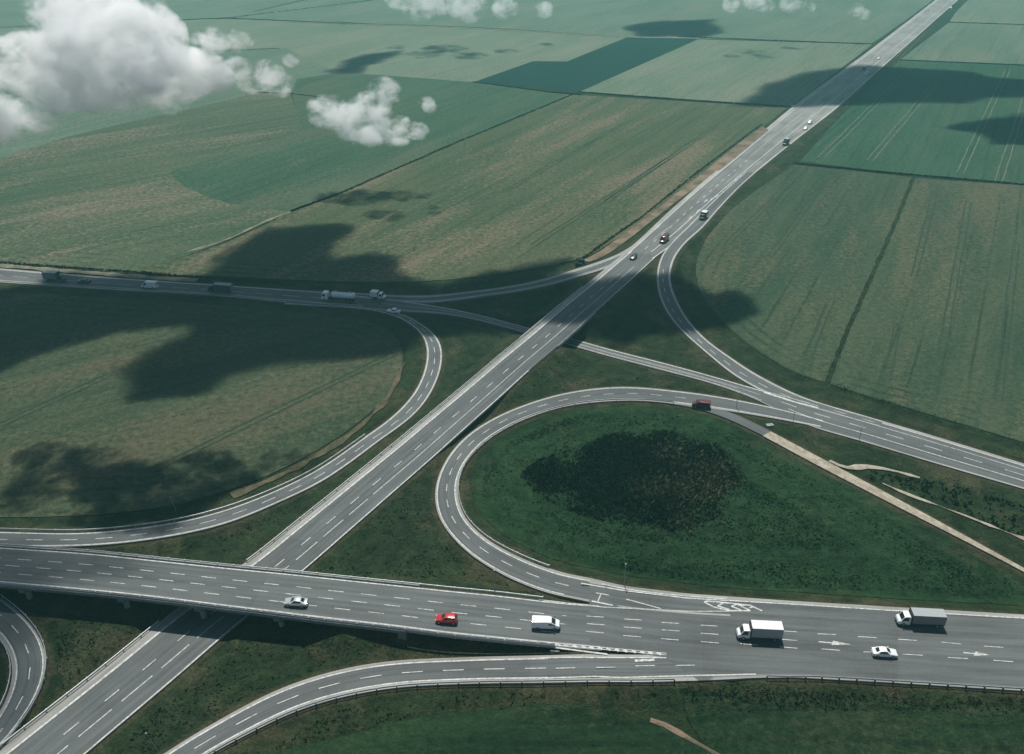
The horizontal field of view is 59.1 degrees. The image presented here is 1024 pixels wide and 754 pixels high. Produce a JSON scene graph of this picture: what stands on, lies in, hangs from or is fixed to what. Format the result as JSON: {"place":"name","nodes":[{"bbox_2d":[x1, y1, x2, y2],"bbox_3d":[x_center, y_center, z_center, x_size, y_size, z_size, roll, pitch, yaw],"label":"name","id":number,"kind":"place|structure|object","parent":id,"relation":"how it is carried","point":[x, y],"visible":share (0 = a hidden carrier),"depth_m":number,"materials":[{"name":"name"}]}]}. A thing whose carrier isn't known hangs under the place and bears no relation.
{"place":"outdoors","nodes":[
{"label":"outdoors","id":0,"kind":"place"},
{"bbox_2d":[0,597,46,748],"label":"loop road","id":1,"kind":"structure","parent":0,"point":[21,640],"depth_m":163.41,"materials":[{"name":"grey asphalt"}]},
{"bbox_2d":[0,264,198,281],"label":"farm track","id":2,"kind":"structure","parent":0,"point":[138,276],"depth_m":320.18,"materials":[{"name":"soil"}]},
{"bbox_2d":[0,92,302,272],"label":"field","id":3,"kind":"structure","parent":0,"point":[119,197],"depth_m":399.90,"materials":[{"name":"green plant"}]},
{"bbox_2d":[0,48,335,158],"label":"field","id":4,"kind":"structure","parent":0,"point":[42,104],"depth_m":589.37,"materials":[{"name":"green plant"}]},
{"bbox_2d":[0,0,341,26],"bbox_3d":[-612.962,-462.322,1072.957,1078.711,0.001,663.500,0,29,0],"label":"field","id":5,"kind":"structure","parent":0,"point":[13,13],"depth_m":903.63,"materials":[{"name":"green plant"}]},
{"bbox_2d":[0,19,343,65],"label":"field","id":6,"kind":"structure","parent":0,"point":[48,44],"depth_m":757.08,"materials":[{"name":"green plant"}]},
{"bbox_2d":[0,293,402,516],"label":"field","id":7,"kind":"structure","parent":0,"point":[186,376],"depth_m":247.58,"materials":[{"name":"green plant"}]},
{"bbox_2d":[0,300,441,547],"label":"loop road","id":8,"kind":"structure","parent":0,"point":[411,407],"depth_m":205.08,"materials":[{"name":"grey asphalt"}]},
{"bbox_2d":[386,308,400,313],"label":"car","id":9,"kind":"object","parent":8,"relation":"on","point":[395,310],"visible":1,"depth_m":291.54,"materials":[{"name":"white paint"}]},
{"bbox_2d":[186,211,290,251],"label":"farm track","id":10,"kind":"structure","parent":0,"point":[247,229],"depth_m":356.93,"materials":[{"name":"soil"}]},
{"bbox_2d":[0,547,599,651],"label":"overpass road","id":11,"kind":"structure","parent":0,"point":[484,615],"depth_m":173.04,"materials":[{"name":"grey asphalt"}]},
{"bbox_2d":[284,596,308,607],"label":"car","id":12,"kind":"object","parent":11,"relation":"on","point":[301,602],"visible":1,"depth_m":169.43,"materials":[{"name":"silver metal"}]},
{"bbox_2d":[435,613,457,624],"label":"car","id":13,"kind":"object","parent":11,"relation":"on","point":[452,618],"visible":1,"depth_m":166.58,"materials":[{"name":"red paint"}]},
{"bbox_2d":[531,615,559,630],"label":"van","id":14,"kind":"object","parent":11,"relation":"on","point":[538,622],"visible":1,"depth_m":165.95,"materials":[{"name":"white paint"}]},
{"bbox_2d":[170,73,570,210],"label":"field","id":15,"kind":"structure","parent":0,"point":[360,128],"depth_m":486.13,"materials":[{"name":"green plant"}]},
{"bbox_2d":[164,654,698,753],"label":"slip road","id":16,"kind":"structure","parent":0,"point":[249,716],"depth_m":158.82,"materials":[{"name":"grey asphalt"}]},
{"bbox_2d":[280,25,624,81],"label":"field","id":17,"kind":"structure","parent":0,"point":[459,54],"depth_m":711.78,"materials":[{"name":"green plant"}]},
{"bbox_2d":[128,95,785,281],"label":"field","id":18,"kind":"structure","parent":0,"point":[455,211],"depth_m":389.18,"materials":[{"name":"green plant"}]},
{"bbox_2d":[0,119,1019,472],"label":"tractor tracks","id":19,"kind":"object","parent":18,"relation":"on","point":[724,243],"visible":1,"depth_m":295.62},
{"bbox_2d":[277,21,697,38],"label":"farm track","id":20,"kind":"structure","parent":0,"point":[492,29],"depth_m":797.18,"materials":[{"name":"green plant"}]},
{"bbox_2d":[273,704,709,753],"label":"field","id":21,"kind":"structure","parent":0,"point":[547,729],"depth_m":150.10,"materials":[{"name":"green plant"}]},
{"bbox_2d":[355,226,667,303],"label":"slip road","id":22,"kind":"structure","parent":0,"point":[559,278],"depth_m":304.96,"materials":[{"name":"grey asphalt"}]},
{"bbox_2d":[370,289,386,299],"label":"truck","id":23,"kind":"object","parent":22,"relation":"on","point":[378,294],"visible":1,"depth_m":300.48,"materials":[{"name":"white paint"}]},
{"bbox_2d":[0,0,1023,753],"bbox_3d":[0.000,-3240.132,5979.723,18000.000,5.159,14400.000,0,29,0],"label":"ground","id":24,"kind":"structure","parent":0,"point":[632,316],"depth_m":199.55,"materials":[{"name":"green plant"}]},
{"bbox_2d":[0,639,10,705],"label":"guardrail","id":25,"kind":"object","parent":24,"relation":"on","point":[9,674],"visible":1,"depth_m":160.65,"materials":[{"name":"metal"}]},
{"bbox_2d":[1,594,47,726],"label":"guardrail","id":26,"kind":"object","parent":24,"relation":"on","point":[45,661],"visible":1,"depth_m":163.07,"materials":[{"name":"metal"}]},
{"bbox_2d":[1,620,158,743],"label":"guardrail","id":27,"kind":"object","parent":24,"relation":"on","point":[105,663],"visible":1,"depth_m":159.56,"materials":[{"name":"metal"}]},
{"bbox_2d":[0,434,364,531],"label":"guardrail","id":28,"kind":"object","parent":24,"relation":"on","point":[55,530],"visible":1,"depth_m":196.94,"materials":[{"name":"metal"}]},
{"bbox_2d":[0,545,419,639],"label":"overpass","id":29,"kind":"object","parent":24,"relation":"on","point":[279,619],"visible":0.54,"depth_m":172.81,"materials":[{"name":"concrete"}]},
{"bbox_2d":[0,543,542,599],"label":"guardrail","id":30,"kind":"object","parent":29,"relation":"on","point":[385,580],"visible":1,"depth_m":177.84,"materials":[{"name":"metal"}]},
{"bbox_2d":[0,582,555,646],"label":"guardrail","id":31,"kind":"object","parent":29,"relation":"on","point":[342,621],"visible":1,"depth_m":166.94,"materials":[{"name":"metal"}]},
{"bbox_2d":[229,363,404,497],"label":"dirt trail","id":32,"kind":"object","parent":24,"relation":"on","point":[382,403],"visible":1,"depth_m":223.59,"materials":[{"name":"soil"}]},
{"bbox_2d":[0,251,655,753],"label":"highway","id":33,"kind":"structure","parent":24,"relation":"on","point":[102,703],"depth_m":194.57,"materials":[{"name":"grey asphalt"}]},
{"bbox_2d":[629,253,636,259],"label":"car","id":34,"kind":"object","parent":33,"relation":"on","point":[633,256],"visible":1,"depth_m":326.36,"materials":[{"name":"black paint"}]},
{"bbox_2d":[246,286,582,561],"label":"guardrail","id":35,"kind":"object","parent":24,"relation":"on","point":[401,436],"visible":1,"depth_m":224.36,"materials":[{"name":"metal"}]},
{"bbox_2d":[207,679,674,753],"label":"guardrail","id":36,"kind":"object","parent":24,"relation":"on","point":[500,681],"visible":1,"depth_m":156.14,"materials":[{"name":"metal"}]},
{"bbox_2d":[0,0,1023,716],"bbox_3d":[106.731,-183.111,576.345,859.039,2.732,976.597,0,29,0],"label":"field margin growth","id":37,"kind":"object","parent":24,"relation":"on","point":[604,244],"visible":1,"depth_m":390.12,"materials":[{"name":"green plant"}]},
{"bbox_2d":[520,305,595,347],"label":"bridge","id":38,"kind":"structure","parent":24,"relation":"on","point":[575,331],"depth_m":273.80,"materials":[{"name":"concrete"}]},
{"bbox_2d":[529,294,613,370],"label":"guardrail","id":39,"kind":"object","parent":38,"relation":"on","point":[570,333],"visible":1,"depth_m":268.87,"materials":[{"name":"metal"}]},
{"bbox_2d":[458,398,673,567],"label":"guardrail","id":40,"kind":"object","parent":24,"relation":"on","point":[525,420],"visible":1,"depth_m":226.09,"materials":[{"name":"metal"}]},
{"bbox_2d":[575,257,586,266],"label":"shrub","id":41,"kind":"object","parent":24,"relation":"on","point":[579,261],"visible":0.87,"depth_m":323.37,"materials":[{"name":"green plant"}]},
{"bbox_2d":[520,428,740,531],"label":"reeds","id":42,"kind":"object","parent":24,"relation":"on","point":[606,486],"visible":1,"depth_m":213.89,"materials":[{"name":"green plant"}]},
{"bbox_2d":[619,439,742,533],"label":"dry reeds","id":43,"kind":"object","parent":24,"relation":"on","point":[698,486],"visible":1,"depth_m":210.44,"materials":[{"name":"plant"}]},
{"bbox_2d":[650,718,718,753],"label":"dirt trail","id":44,"kind":"object","parent":24,"relation":"on","point":[676,731],"visible":1,"depth_m":150.48,"materials":[{"name":"soil"}]},
{"bbox_2d":[765,423,773,427],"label":"concrete block","id":45,"kind":"object","parent":24,"relation":"on","point":[769,425],"depth_m":233.28,"materials":[{"name":"white concrete"}]},
{"bbox_2d":[539,580,1023,691],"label":"carriageway","id":46,"kind":"structure","parent":24,"relation":"on","point":[959,647],"depth_m":164.87,"materials":[{"name":"grey asphalt"}]},
{"bbox_2d":[735,619,783,641],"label":"truck","id":47,"kind":"object","parent":46,"relation":"on","point":[772,630],"visible":1,"depth_m":164.47,"materials":[{"name":"white paint"}]},
{"bbox_2d":[871,646,897,658],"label":"car","id":48,"kind":"object","parent":46,"relation":"on","point":[880,651],"visible":1,"depth_m":161.66,"materials":[{"name":"white paint"}]},
{"bbox_2d":[895,607,946,627],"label":"truck","id":49,"kind":"object","parent":46,"relation":"on","point":[936,618],"visible":1,"depth_m":167.73,"materials":[{"name":"white paint"}]},
{"bbox_2d":[627,0,957,257],"bbox_3d":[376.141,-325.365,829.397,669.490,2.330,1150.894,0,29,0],"label":"highway","id":50,"kind":"structure","parent":24,"relation":"on","point":[823,101],"depth_m":501.31,"materials":[{"name":"grey asphalt"}]},
{"bbox_2d":[659,232,668,243],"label":"van","id":51,"kind":"object","parent":50,"relation":"on","point":[664,238],"visible":1,"depth_m":342.30,"materials":[{"name":"red paint"}]},
{"bbox_2d":[782,137,789,145],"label":"truck","id":52,"kind":"object","parent":50,"relation":"on","point":[786,140],"visible":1,"depth_m":466.73,"materials":[{"name":"black paint"}]},
{"bbox_2d":[829,460,919,477],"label":"dirt trail","id":53,"kind":"object","parent":24,"relation":"on","point":[859,466],"visible":1,"depth_m":216.81,"materials":[{"name":"beige soil"}]},
{"bbox_2d":[766,675,1023,692],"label":"guardrail","id":54,"kind":"object","parent":24,"relation":"on","point":[948,684],"visible":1,"depth_m":156.58,"materials":[{"name":"metal"}]},
{"bbox_2d":[818,0,1023,180],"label":"tractor tracks","id":55,"kind":"object","parent":24,"relation":"on","point":[927,95],"visible":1,"depth_m":514.91,"materials":[{"name":"green plant"}]},
{"bbox_2d":[869,470,1023,534],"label":"scrub","id":56,"kind":"object","parent":24,"relation":"on","point":[996,523],"visible":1,"depth_m":206.66,"materials":[{"name":"green plant"}]},
{"bbox_2d":[882,483,1023,539],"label":"dirt trail","id":57,"kind":"object","parent":24,"relation":"on","point":[927,501],"visible":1,"depth_m":202.29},
{"bbox_2d":[0,268,1023,489],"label":"road","id":58,"kind":"structure","parent":0,"point":[940,451],"depth_m":253.79,"materials":[{"name":"grey asphalt"}]},
{"bbox_2d":[41,270,66,281],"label":"truck","id":59,"kind":"object","parent":58,"relation":"on","point":[51,274],"visible":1,"depth_m":313.39,"materials":[{"name":"grey metal"}]},
{"bbox_2d":[77,278,90,283],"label":"car","id":60,"kind":"object","parent":58,"relation":"on","point":[85,280],"visible":1,"depth_m":312.44,"materials":[{"name":"blue paint"}]},
{"bbox_2d":[141,280,157,288],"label":"van","id":61,"kind":"object","parent":58,"relation":"on","point":[152,284],"visible":1,"depth_m":308.29,"materials":[{"name":"white paint"}]},
{"bbox_2d":[207,282,232,293],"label":"truck","id":62,"kind":"object","parent":58,"relation":"on","point":[220,286],"visible":1,"depth_m":304.79,"materials":[{"name":"black paint"}]},
{"bbox_2d":[321,290,355,302],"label":"tanker truck","id":63,"kind":"object","parent":58,"relation":"on","point":[344,296],"visible":1,"depth_m":298.57,"materials":[{"name":"white paint"}]},
{"bbox_2d":[550,649,559,653],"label":"concrete block","id":64,"kind":"object","parent":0,"point":[554,651],"depth_m":162.97,"materials":[{"name":"grey concrete"}]},
{"bbox_2d":[477,38,696,91],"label":"field","id":65,"kind":"structure","parent":0,"point":[589,69],"depth_m":648.01,"materials":[{"name":"green plant"}]},
{"bbox_2d":[254,0,931,42],"bbox_3d":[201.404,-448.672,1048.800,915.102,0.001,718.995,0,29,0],"label":"field","id":66,"kind":"structure","parent":0,"point":[860,21],"depth_m":873.35,"materials":[{"name":"green plant"}]},
{"bbox_2d":[435,387,822,615],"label":"loop road","id":67,"kind":"structure","parent":0,"point":[467,536],"depth_m":200.06,"materials":[{"name":"grey asphalt"}]},
{"bbox_2d":[692,399,710,408],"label":"van","id":68,"kind":"object","parent":67,"relation":"on","point":[704,403],"visible":1,"depth_m":240.17,"materials":[{"name":"red paint"}]},
{"bbox_2d":[585,127,767,261],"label":"bare ground","id":69,"kind":"structure","parent":0,"point":[731,155],"depth_m":403.22,"materials":[{"name":"soil"}]},
{"bbox_2d":[583,39,871,105],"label":"field","id":70,"kind":"structure","parent":0,"point":[771,73],"depth_m":632.59,"materials":[{"name":"green plant"}]},
{"bbox_2d":[668,403,797,445],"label":"side road","id":71,"kind":"structure","parent":0,"point":[746,424],"depth_m":236.42,"materials":[{"name":"grey asphalt"}]},
{"bbox_2d":[470,407,1023,605],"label":"meadow","id":72,"kind":"structure","parent":0,"point":[488,506],"depth_m":196.90,"materials":[{"name":"green plant"}]},
{"bbox_2d":[657,172,882,426],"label":"slip road","id":73,"kind":"structure","parent":0,"point":[683,324],"depth_m":284.18,"materials":[{"name":"grey asphalt"}]},
{"bbox_2d":[699,210,707,219],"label":"truck","id":74,"kind":"object","parent":73,"relation":"on","point":[703,214],"visible":1,"depth_m":366.33,"materials":[{"name":"black paint"}]},
{"bbox_2d":[696,165,911,381],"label":"field","id":75,"kind":"structure","parent":0,"point":[759,299],"depth_m":331.85,"materials":[{"name":"green plant"}]},
{"bbox_2d":[680,691,1023,753],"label":"field","id":76,"kind":"structure","parent":0,"point":[725,725],"depth_m":151.75,"materials":[{"name":"green plant"}]},
{"bbox_2d":[763,432,1023,571],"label":"gravel path","id":77,"kind":"structure","parent":0,"point":[830,467],"depth_m":209.06,"materials":[{"name":"beige gravel"}]},
{"bbox_2d":[801,60,1023,183],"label":"field","id":78,"kind":"structure","parent":0,"point":[934,134],"depth_m":503.46,"materials":[{"name":"green plant"}]},
{"bbox_2d":[830,178,1023,441],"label":"field","id":79,"kind":"structure","parent":0,"point":[956,382],"depth_m":291.17,"materials":[{"name":"green plant"}]},
{"bbox_2d":[902,22,1023,63],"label":"field","id":80,"kind":"structure","parent":0,"point":[1003,43],"depth_m":727.62,"materials":[{"name":"green plant"}]},
{"bbox_2d":[949,0,1023,23],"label":"field","id":81,"kind":"structure","parent":0,"point":[1005,11],"depth_m":891.28,"materials":[{"name":"green plant"}]}
]}

